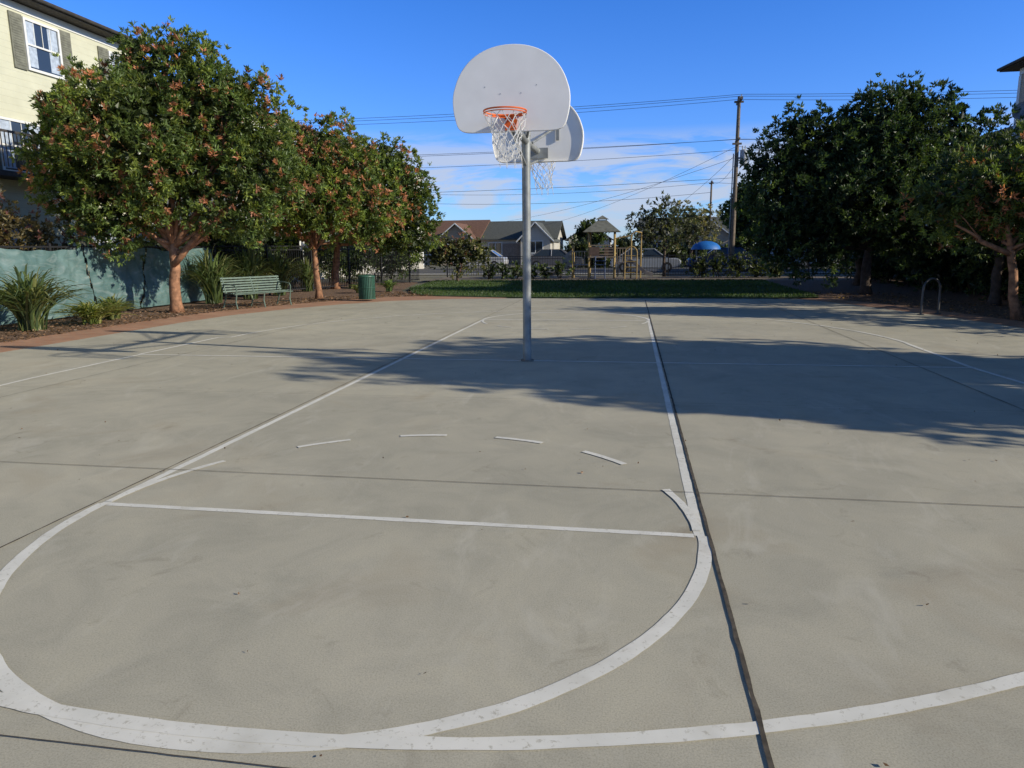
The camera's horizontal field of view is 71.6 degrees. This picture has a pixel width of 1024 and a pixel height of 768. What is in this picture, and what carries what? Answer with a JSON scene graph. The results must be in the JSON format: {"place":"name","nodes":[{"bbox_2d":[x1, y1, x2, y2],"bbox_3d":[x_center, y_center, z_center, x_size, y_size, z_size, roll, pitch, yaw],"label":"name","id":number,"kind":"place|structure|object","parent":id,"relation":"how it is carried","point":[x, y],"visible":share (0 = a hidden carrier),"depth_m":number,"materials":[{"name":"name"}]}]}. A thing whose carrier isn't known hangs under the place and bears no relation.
{"place":"outdoors","nodes":[
{"label":"outdoors","id":0,"kind":"place"},
{"bbox_2d":[0,5,149,300],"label":"walls","id":1,"kind":"structure","parent":0,"point":[19,87],"depth_m":20.56,"materials":[{"name":"beige paint"}]},
{"bbox_2d":[0,116,46,172],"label":"window frame","id":2,"kind":"object","parent":1,"relation":"attached to","point":[13,120],"visible":0.23,"depth_m":20.04,"materials":[{"name":"white wood"}]},
{"bbox_2d":[0,119,39,168],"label":"curtains","id":3,"kind":"object","parent":2,"relation":"attached to","point":[4,124],"visible":0.42,"depth_m":19.97,"materials":[{"name":"white fabric"}]},
{"bbox_2d":[6,121,45,173],"bbox_3d":[-14.112,-6.827,20.503,0.020,1.350,1.500,1,11,9],"label":"window glass","id":4,"kind":"object","parent":2,"relation":"in","point":[16,126],"visible":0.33,"depth_m":20.32,"materials":[{"name":"glass"}]},
{"bbox_2d":[0,128,50,182],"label":"balcony","id":5,"kind":"structure","parent":1,"relation":"attached to","point":[9,175],"depth_m":19.26,"materials":[{"name":"metal"}]},
{"bbox_2d":[21,216,36,243],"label":"shutters","id":6,"kind":"object","parent":1,"relation":"attached to","point":[32,219],"visible":0.12,"depth_m":20.79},
{"bbox_2d":[7,10,74,81],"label":"shutters","id":7,"kind":"object","parent":1,"relation":"attached to","point":[17,39],"visible":0.8,"depth_m":20.31,"materials":[{"name":"grey wood"}]},
{"bbox_2d":[21,16,64,79],"bbox_3d":[-13.925,-9.948,21.112,0.060,1.440,1.340,1,11,9],"label":"window frame","id":8,"kind":"object","parent":1,"relation":"attached to","point":[38,47],"visible":0.93,"depth_m":20.95,"materials":[{"name":"white wood"}]},
{"bbox_2d":[25,20,60,74],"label":"curtains","id":9,"kind":"object","parent":8,"relation":"attached to","point":[54,61],"visible":0.96,"depth_m":21.20,"materials":[{"name":"white fabric"}]},
{"bbox_2d":[31,23,61,76],"bbox_3d":[-13.945,-9.948,21.115,0.020,1.300,1.200,1,11,9],"label":"window glass","id":10,"kind":"object","parent":8,"relation":"in","point":[44,62],"visible":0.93,"depth_m":21.10,"materials":[{"name":"blue glass"}]},
{"bbox_2d":[0,0,155,232],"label":"corner boards","id":11,"kind":"object","parent":1,"relation":"attached to","point":[18,7],"depth_m":21.58,"materials":[{"name":"white wood"}]},
{"bbox_2d":[11,0,148,53],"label":"roof","id":12,"kind":"structure","parent":1,"relation":"on","point":[54,13],"depth_m":21.58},
{"bbox_2d":[34,0,133,41],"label":"gutter","id":13,"kind":"object","parent":12,"relation":"attached to","point":[58,8],"depth_m":21.72,"materials":[{"name":"metal"}]},
{"bbox_2d":[97,46,109,79],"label":"shutters","id":14,"kind":"object","parent":1,"relation":"attached to","point":[102,52],"visible":0.19,"depth_m":23.47,"materials":[{"name":"grey wood"}]},
{"bbox_2d":[80,222,127,263],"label":"shutters","id":15,"kind":"object","parent":1,"relation":"attached to","point":[83,243],"visible":0.07,"depth_m":22.87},
{"bbox_2d":[108,50,119,70],"bbox_3d":[-13.388,-10.562,24.309,0.060,1.340,1.040,1,11,9],"label":"window frame","id":16,"kind":"object","parent":1,"relation":"attached to","point":[109,53],"visible":0.12,"depth_m":23.73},
{"bbox_2d":[0,296,494,352],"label":"brick path","id":17,"kind":"structure","parent":0,"point":[45,340],"depth_m":16.11,"materials":[{"name":"red brick"}]},
{"bbox_2d":[357,274,375,299],"bbox_3d":[-4.526,-3.025,22.100,0.548,0.752,0.545,1,11,9],"label":"trash bin","id":18,"kind":"object","parent":17,"relation":"on","point":[366,286],"visible":1,"depth_m":21.91,"materials":[{"name":"green metal"}]},
{"bbox_2d":[424,225,480,264],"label":"walls","id":19,"kind":"structure","parent":0,"point":[454,230],"depth_m":72.52,"materials":[{"name":"beige"}]},
{"bbox_2d":[423,220,490,240],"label":"roof","id":20,"kind":"structure","parent":19,"relation":"on","point":[477,228],"depth_m":76.49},
{"bbox_2d":[436,223,473,239],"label":"barge boards","id":21,"kind":"object","parent":20,"relation":"attached to","point":[458,227],"visible":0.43,"depth_m":71.82,"materials":[{"name":"white wood"}]},
{"bbox_2d":[481,224,562,264],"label":"walls","id":22,"kind":"structure","parent":0,"point":[538,233],"depth_m":71.55,"materials":[{"name":"beige paint"}]},
{"bbox_2d":[488,242,501,254],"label":"window frame","id":23,"kind":"object","parent":22,"relation":"attached to","point":[495,244],"visible":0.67,"depth_m":73.57,"materials":[{"name":"white wood"}]},
{"bbox_2d":[489,243,501,253],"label":"window glass","id":24,"kind":"object","parent":23,"relation":"in","point":[498,248],"visible":0.71,"depth_m":73.62,"materials":[{"name":"black glass"}]},
{"bbox_2d":[502,243,519,263],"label":"door","id":25,"kind":"structure","parent":22,"relation":"attached to","point":[510,249],"depth_m":73.44,"materials":[{"name":"grey"}]},
{"bbox_2d":[479,221,566,241],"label":"roof","id":26,"kind":"structure","parent":22,"relation":"on","point":[504,230],"depth_m":75.12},
{"bbox_2d":[516,222,553,241],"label":"barge boards","id":27,"kind":"object","parent":26,"relation":"attached to","point":[541,229],"visible":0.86,"depth_m":70.52,"materials":[{"name":"white wood"}]},
{"bbox_2d":[45,0,1023,249],"label":"sky","id":28,"kind":"structure","parent":0,"point":[389,59],"materials":[{"name":"blue"}]},
{"bbox_2d":[531,241,541,252],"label":"window glass","id":29,"kind":"object","parent":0,"point":[538,245],"visible":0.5,"depth_m":71.36,"materials":[{"name":"glass"}]},
{"bbox_2d":[299,263,854,298],"bbox_3d":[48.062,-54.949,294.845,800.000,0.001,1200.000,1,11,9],"label":"ground","id":30,"kind":"structure","parent":0,"point":[422,279],"depth_m":40.23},
{"bbox_2d":[0,282,418,342],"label":"mulch bed","id":31,"kind":"object","parent":30,"relation":"on","point":[343,291],"visible":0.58,"depth_m":21.52,"materials":[{"name":"brown soil"}]},
{"bbox_2d":[0,287,33,312],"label":"flax plant","id":32,"kind":"object","parent":31,"relation":"on","point":[9,301],"visible":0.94,"depth_m":13.40,"materials":[{"name":"green plant"}]},
{"bbox_2d":[0,183,87,268],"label":"purple leaf shrub","id":33,"kind":"object","parent":31,"relation":"on","point":[40,237],"visible":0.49,"depth_m":17.35,"materials":[{"name":"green plant"}]},
{"bbox_2d":[0,263,95,330],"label":"flax plant","id":34,"kind":"object","parent":31,"relation":"on","point":[36,302],"visible":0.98,"depth_m":14.22,"materials":[{"name":"green plant"}]},
{"bbox_2d":[49,299,133,324],"bbox_3d":[-9.282,-1.609,15.639,1.971,0.573,1.967,1,11,9],"label":"flax plant","id":35,"kind":"object","parent":31,"relation":"on","point":[89,313],"visible":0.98,"depth_m":15.49,"materials":[{"name":"green plant"}]},
{"bbox_2d":[0,243,214,319],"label":"iron fence","id":36,"kind":"object","parent":31,"relation":"on","point":[48,246],"visible":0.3,"depth_m":17.46,"materials":[{"name":"black metal"}]},
{"bbox_2d":[0,247,213,324],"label":"fabric fence screen","id":37,"kind":"object","parent":36,"relation":"attached to","point":[108,278],"visible":0.7,"depth_m":18.16,"materials":[{"name":"teal fabric"}]},
{"bbox_2d":[90,293,147,319],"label":"flax plant","id":38,"kind":"object","parent":31,"relation":"on","point":[111,300],"visible":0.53,"depth_m":16.62,"materials":[{"name":"green plant"}]},
{"bbox_2d":[8,15,327,312],"bbox_3d":[-8.771,-5.448,18.103,6.203,7.292,6.197,10,15,43],"label":"flowering gum tree","id":39,"kind":"object","parent":31,"relation":"on","point":[113,120],"visible":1,"depth_m":16.98,"materials":[{"name":"green plant"}]},
{"bbox_2d":[105,213,312,292],"bbox_3d":[-10.430,-4.698,26.294,3.126,3.447,10.375,1,11,9],"label":"hedge","id":40,"kind":"object","parent":31,"relation":"on","point":[269,241],"visible":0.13,"depth_m":25.79,"materials":[{"name":"green plant"}]},
{"bbox_2d":[180,247,256,303],"bbox_3d":[-9.102,-3.325,21.417,2.525,1.781,2.481,1,11,9],"label":"flax plant","id":41,"kind":"object","parent":31,"relation":"on","point":[210,273],"visible":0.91,"depth_m":21.30,"materials":[{"name":"green plant"}]},
{"bbox_2d":[220,275,291,309],"bbox_3d":[-7.177,-2.600,20.004,0.713,0.865,1.900,7,13,34],"label":"park bench","id":42,"kind":"object","parent":31,"relation":"on","point":[254,292],"visible":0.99,"depth_m":19.99,"materials":[{"name":"green metal"}]},
{"bbox_2d":[225,245,287,298],"bbox_3d":[-8.534,-3.650,23.177,2.394,1.750,2.524,7,13,34],"label":"flax plant","id":43,"kind":"object","parent":31,"relation":"on","point":[250,270],"visible":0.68,"depth_m":22.99,"materials":[{"name":"green plant"}]},
{"bbox_2d":[259,249,309,294],"bbox_3d":[-8.244,-3.958,25.016,2.605,1.664,2.553,1,11,9],"label":"flax plant","id":44,"kind":"object","parent":31,"relation":"on","point":[285,267],"visible":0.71,"depth_m":25.00,"materials":[{"name":"green plant"}]},
{"bbox_2d":[299,240,307,258],"bbox_3d":[-8.232,-4.697,28.129,0.074,1.950,0.700,1,11,9],"label":"notice sign","id":45,"kind":"object","parent":31,"relation":"on","point":[301,243],"visible":0.21,"depth_m":27.82,"materials":[{"name":"metal"}]},
{"bbox_2d":[287,256,332,290],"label":"flax plant","id":46,"kind":"object","parent":31,"relation":"on","point":[309,280],"visible":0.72,"depth_m":27.35,"materials":[{"name":"green plant"}]},
{"bbox_2d":[213,243,418,295],"bbox_3d":[-7.162,-4.820,29.149,0.060,1.830,12.921,4,12,23],"label":"iron fence","id":47,"kind":"object","parent":31,"relation":"on","point":[347,249],"visible":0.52,"depth_m":29.52,"materials":[{"name":"black metal"}]},
{"bbox_2d":[240,106,409,298],"bbox_3d":[-6.094,-5.706,22.500,5.754,6.102,3.849,1,11,9],"label":"flowering gum tree","id":48,"kind":"object","parent":31,"relation":"on","point":[352,208],"visible":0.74,"depth_m":22.03,"materials":[{"name":"green plant"}]},
{"bbox_2d":[346,284,357,292],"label":"agave plant","id":49,"kind":"object","parent":31,"relation":"on","point":[355,288],"visible":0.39,"depth_m":26.11,"materials":[{"name":"green plant"}]},
{"bbox_2d":[284,120,445,288],"bbox_3d":[-5.971,-7.103,28.335,6.814,6.696,4.112,1,11,9],"label":"flowering gum tree","id":50,"kind":"object","parent":31,"relation":"on","point":[415,217],"visible":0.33,"depth_m":27.63,"materials":[{"name":"green plant"}]},
{"bbox_2d":[375,279,399,291],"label":"agave plant","id":51,"kind":"object","parent":31,"relation":"on","point":[388,285],"visible":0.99,"depth_m":26.75,"materials":[{"name":"green plant"}]},
{"bbox_2d":[0,291,1023,341],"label":"mulch chips","id":52,"kind":"object","parent":31,"relation":"on","point":[184,313],"visible":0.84,"depth_m":18.26,"materials":[{"name":"brown wood bark mulch"}]},
{"bbox_2d":[152,115,423,287],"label":"walls","id":53,"kind":"structure","parent":30,"relation":"on","point":[420,265],"depth_m":43.92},
{"bbox_2d":[151,83,427,173],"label":"roof","id":54,"kind":"structure","parent":53,"relation":"on","point":[313,134],"depth_m":37.71,"materials":[{"name":"brown"}]},
{"bbox_2d":[256,117,423,267],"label":"corner boards","id":55,"kind":"object","parent":53,"relation":"attached to","point":[412,172],"visible":0.14,"depth_m":57.67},
{"bbox_2d":[274,229,425,287],"bbox_3d":[-7.636,-6.307,34.197,3.722,3.443,11.644,5,12,27],"label":"hedge","id":56,"kind":"object","parent":30,"relation":"on","point":[325,261],"visible":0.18,"depth_m":33.58,"materials":[{"name":"green plant"}]},
{"bbox_2d":[0,298,1023,767],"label":"concrete court","id":57,"kind":"object","parent":30,"relation":"on","point":[334,626],"visible":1,"depth_m":3.95,"materials":[{"name":"grey concrete"}]},
{"bbox_2d":[0,310,1023,753],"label":"court markings","id":58,"kind":"object","parent":57,"relation":"on","point":[16,692],"visible":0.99,"depth_m":2.40,"materials":[{"name":"paint"}]},
{"bbox_2d":[0,300,1023,767],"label":"expansion joints","id":59,"kind":"object","parent":57,"relation":"on","point":[754,702],"visible":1,"depth_m":3.65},
{"bbox_2d":[453,44,583,361],"bbox_3d":[0.196,-2.192,9.579,1.369,3.840,3.699,1,11,9],"label":"basketball hoop","id":60,"kind":"object","parent":57,"relation":"on","point":[514,99],"visible":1,"depth_m":8.17,"materials":[{"name":"metal"}]},
{"bbox_2d":[18,323,1021,765],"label":"fallen leaves","id":61,"kind":"object","parent":57,"relation":"on","point":[582,471],"visible":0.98,"depth_m":5.06,"materials":[{"name":"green plant"}]},
{"bbox_2d":[446,254,623,276],"bbox_3d":[1.182,-6.575,39.552,9.930,1.230,0.060,1,11,9],"label":"iron fence","id":62,"kind":"object","parent":30,"relation":"on","point":[542,258],"visible":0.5,"depth_m":39.33,"materials":[{"name":"black metal"}]},
{"bbox_2d":[568,217,609,244],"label":"street tree","id":63,"kind":"object","parent":30,"relation":"on","point":[597,238],"visible":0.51,"depth_m":65.69,"materials":[{"name":"green plant"}]},
{"bbox_2d":[619,190,700,276],"bbox_3d":[7.937,-8.081,38.175,4.406,4.652,3.296,1,11,9],"label":"street tree","id":64,"kind":"object","parent":30,"relation":"on","point":[650,224],"visible":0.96,"depth_m":38.06,"materials":[{"name":"green plant"}]},
{"bbox_2d":[642,226,735,247],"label":"walls","id":65,"kind":"structure","parent":30,"relation":"on","point":[723,236],"depth_m":70.28,"materials":[{"name":"beige"}]},
{"bbox_2d":[638,217,728,238],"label":"roof","id":66,"kind":"structure","parent":65,"relation":"on","point":[717,220],"depth_m":74.37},
{"bbox_2d":[665,200,721,270],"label":"street tree","id":67,"kind":"object","parent":30,"relation":"on","point":[706,222],"visible":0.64,"depth_m":46.94,"materials":[{"name":"green plant"}]},
{"bbox_2d":[560,230,849,267],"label":"background shrubs","id":68,"kind":"object","parent":30,"relation":"on","point":[581,245],"visible":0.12,"depth_m":58.87,"materials":[{"name":"green plant"}]},
{"bbox_2d":[709,180,712,215],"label":"utility pole","id":69,"kind":"object","parent":30,"relation":"on","point":[711,183],"visible":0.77,"depth_m":74.88,"materials":[{"name":"brown wood"}]},
{"bbox_2d":[727,95,746,274],"bbox_3d":[12.691,-10.999,39.846,0.860,9.750,1.800,1,11,9],"label":"utility pole","id":70,"kind":"object","parent":30,"relation":"on","point":[738,102],"visible":0.8,"depth_m":39.80,"materials":[{"name":"brown wood"}]},
{"bbox_2d":[295,90,1015,224],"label":"power lines","id":71,"kind":"object","parent":70,"relation":"attached to","point":[645,188],"visible":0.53,"depth_m":41.02,"materials":[{"name":"black metal"}]},
{"bbox_2d":[623,253,854,276],"bbox_3d":[13.473,-6.322,37.588,15.030,1.230,0.060,1,11,9],"label":"iron fence","id":72,"kind":"object","parent":30,"relation":"on","point":[681,257],"visible":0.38,"depth_m":38.23,"materials":[{"name":"black metal"}]},
{"bbox_2d":[716,180,773,248],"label":"street tree","id":73,"kind":"object","parent":30,"relation":"on","point":[743,223],"visible":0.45,"depth_m":55.22,"materials":[{"name":"green plant"}]},
{"bbox_2d":[763,280,1023,321],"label":"mulch bed","id":74,"kind":"object","parent":30,"relation":"on","point":[813,286],"visible":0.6,"depth_m":21.98,"materials":[{"name":"brown soil"}]},
{"bbox_2d":[768,101,949,285],"bbox_3d":[13.583,-7.214,27.231,7.488,6.925,5.060,1,11,9],"label":"evergreen tree","id":75,"kind":"object","parent":74,"relation":"on","point":[858,259],"visible":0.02,"depth_m":27.48,"materials":[{"name":"green plant"}]},
{"bbox_2d":[732,69,1023,294],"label":"evergreen tree","id":76,"kind":"object","parent":74,"relation":"on","point":[882,167],"visible":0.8,"depth_m":21.53,"materials":[{"name":"green plant"}]},
{"bbox_2d":[834,226,1023,305],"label":"hedge","id":77,"kind":"object","parent":74,"relation":"on","point":[960,268],"visible":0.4,"depth_m":23.20,"materials":[{"name":"green plant"}]},
{"bbox_2d":[884,263,1022,295],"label":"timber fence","id":78,"kind":"object","parent":74,"relation":"on","point":[968,287],"visible":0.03,"depth_m":25.91,"materials":[{"name":"brown wood"}]},
{"bbox_2d":[891,130,1023,319],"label":"flowering gum tree","id":79,"kind":"object","parent":74,"relation":"on","point":[1000,178],"visible":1,"depth_m":14.65,"materials":[{"name":"green plant"}]},
{"bbox_2d":[901,112,1023,305],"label":"evergreen tree","id":80,"kind":"object","parent":74,"relation":"on","point":[1007,145],"visible":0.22,"depth_m":18.00,"materials":[{"name":"green plant"}]},
{"bbox_2d":[569,233,611,247],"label":"walls","id":81,"kind":"structure","parent":0,"point":[608,242],"depth_m":77.76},
{"bbox_2d":[361,272,853,274],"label":"sidewalk","id":82,"kind":"structure","parent":0,"point":[583,273],"depth_m":43.88,"materials":[{"name":"concrete"}]},
{"bbox_2d":[691,241,720,271],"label":"blue canopy","id":83,"kind":"object","parent":82,"relation":"on","point":[706,245],"visible":0.83,"depth_m":41.97,"materials":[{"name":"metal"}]},
{"bbox_2d":[373,267,850,273],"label":"road","id":84,"kind":"structure","parent":0,"point":[440,271],"depth_m":49.80,"materials":[{"name":"grey asphalt"}]},
{"bbox_2d":[453,250,507,268],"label":"parked car","id":85,"kind":"object","parent":84,"relation":"on","point":[495,253],"visible":0.34,"depth_m":55.60,"materials":[{"name":"paint"}]},
{"bbox_2d":[531,249,583,267],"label":"parked car","id":86,"kind":"object","parent":84,"relation":"on","point":[552,252],"visible":0.43,"depth_m":54.95,"materials":[{"name":"paint"}]},
{"bbox_2d":[610,248,680,271],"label":"parked car","id":87,"kind":"object","parent":84,"relation":"on","point":[653,259],"visible":0.45,"depth_m":44.92,"materials":[{"name":"paint"}]},
{"bbox_2d":[686,248,758,270],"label":"parked car","id":88,"kind":"object","parent":84,"relation":"on","point":[736,251],"visible":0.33,"depth_m":44.85,"materials":[{"name":"paint"}]},
{"bbox_2d":[409,278,819,297],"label":"lawn","id":89,"kind":"structure","parent":0,"point":[675,292],"depth_m":25.69,"materials":[{"name":"plant"}]},
{"bbox_2d":[421,225,495,280],"bbox_3d":[-2.775,-6.236,34.131,3.856,2.742,2.233,1,11,9],"label":"plum tree","id":90,"kind":"object","parent":89,"relation":"on","point":[460,248],"visible":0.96,"depth_m":34.02,"materials":[{"name":"green plant"}]},
{"bbox_2d":[425,276,885,280],"bbox_3d":[7.406,-5.373,36.158,23.500,0.001,5.000,1,11,9],"label":"playground surface","id":91,"kind":"object","parent":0,"point":[663,278],"visible":0.6,"depth_m":36.64,"materials":[{"name":"rubber"}]},
{"bbox_2d":[480,257,574,278],"bbox_3d":[0.775,-5.882,37.313,5.136,1.561,1.630,1,11,9],"label":"hedge","id":92,"kind":"object","parent":91,"relation":"on","point":[515,270],"visible":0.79,"depth_m":37.19,"materials":[{"name":"green plant"}]},
{"bbox_2d":[551,250,652,276],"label":"slides","id":93,"kind":"object","parent":91,"relation":"on","point":[568,256],"visible":0.77,"depth_m":36.95,"materials":[{"name":"plastic"}]},
{"bbox_2d":[572,231,641,278],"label":"posts","id":94,"kind":"object","parent":91,"relation":"on","point":[589,259],"visible":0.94,"depth_m":36.38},
{"bbox_2d":[572,245,630,265],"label":"decks","id":95,"kind":"object","parent":94,"relation":"attached to","point":[584,264],"visible":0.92,"depth_m":36.41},
{"bbox_2d":[589,247,612,255],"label":"panels","id":96,"kind":"object","parent":95,"relation":"on","point":[593,251],"visible":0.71,"depth_m":36.42,"materials":[{"name":"brown wood"}]},
{"bbox_2d":[583,215,620,232],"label":"roof","id":97,"kind":"structure","parent":94,"relation":"on","point":[601,225],"depth_m":36.20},
{"bbox_2d":[594,256,625,278],"bbox_3d":[5.072,-5.939,36.223,1.709,1.119,0.433,1,11,9],"label":"ladder","id":98,"kind":"object","parent":91,"relation":"on","point":[604,264],"visible":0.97,"depth_m":36.23,"materials":[{"name":"metal"}]},
{"bbox_2d":[679,246,785,277],"bbox_3d":[11.298,-6.142,36.315,5.344,1.920,2.339,1,11,9],"label":"hedge","id":99,"kind":"object","parent":91,"relation":"on","point":[701,265],"visible":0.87,"depth_m":36.25,"materials":[{"name":"green plant"}]},
{"bbox_2d":[650,241,661,247],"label":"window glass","id":100,"kind":"object","parent":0,"point":[653,245],"depth_m":72.93,"materials":[{"name":"black glass"}]},
{"bbox_2d":[753,248,816,266],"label":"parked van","id":101,"kind":"object","parent":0,"point":[806,264],"visible":0.09,"depth_m":51.61,"materials":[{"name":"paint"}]},
{"bbox_2d":[804,298,1023,327],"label":"brick path","id":102,"kind":"structure","parent":0,"point":[1006,322],"depth_m":16.46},
{"bbox_2d":[917,277,941,314],"bbox_3d":[9.421,-1.971,15.961,0.651,0.843,0.136,-4,11,-19],"label":"bike rack","id":103,"kind":"object","parent":102,"relation":"on","point":[922,294],"visible":0.94,"depth_m":15.92,"materials":[{"name":"metal"}]},
{"bbox_2d":[1000,60,1023,71],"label":"roof","id":104,"kind":"structure","parent":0,"point":[1018,66],"depth_m":26.34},
{"bbox_2d":[997,56,1023,71],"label":"gutter","id":105,"kind":"object","parent":104,"relation":"attached to","point":[1010,64],"visible":1,"depth_m":26.09,"materials":[{"name":"metal"}]},
{"bbox_2d":[1015,74,1023,138],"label":"walls","id":106,"kind":"structure","parent":0,"point":[1022,93],"depth_m":26.36,"materials":[{"name":"beige paint"}]},
{"bbox_2d":[1012,67,1023,135],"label":"corner boards","id":107,"kind":"object","parent":106,"relation":"attached to","point":[1019,85],"visible":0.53,"depth_m":26.52,"materials":[{"name":"white wood"}]},
{"bbox_2d":[1012,101,1023,118],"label":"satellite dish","id":108,"kind":"object","parent":106,"relation":"attached to","point":[1017,115],"visible":0.76,"depth_m":25.41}
]}

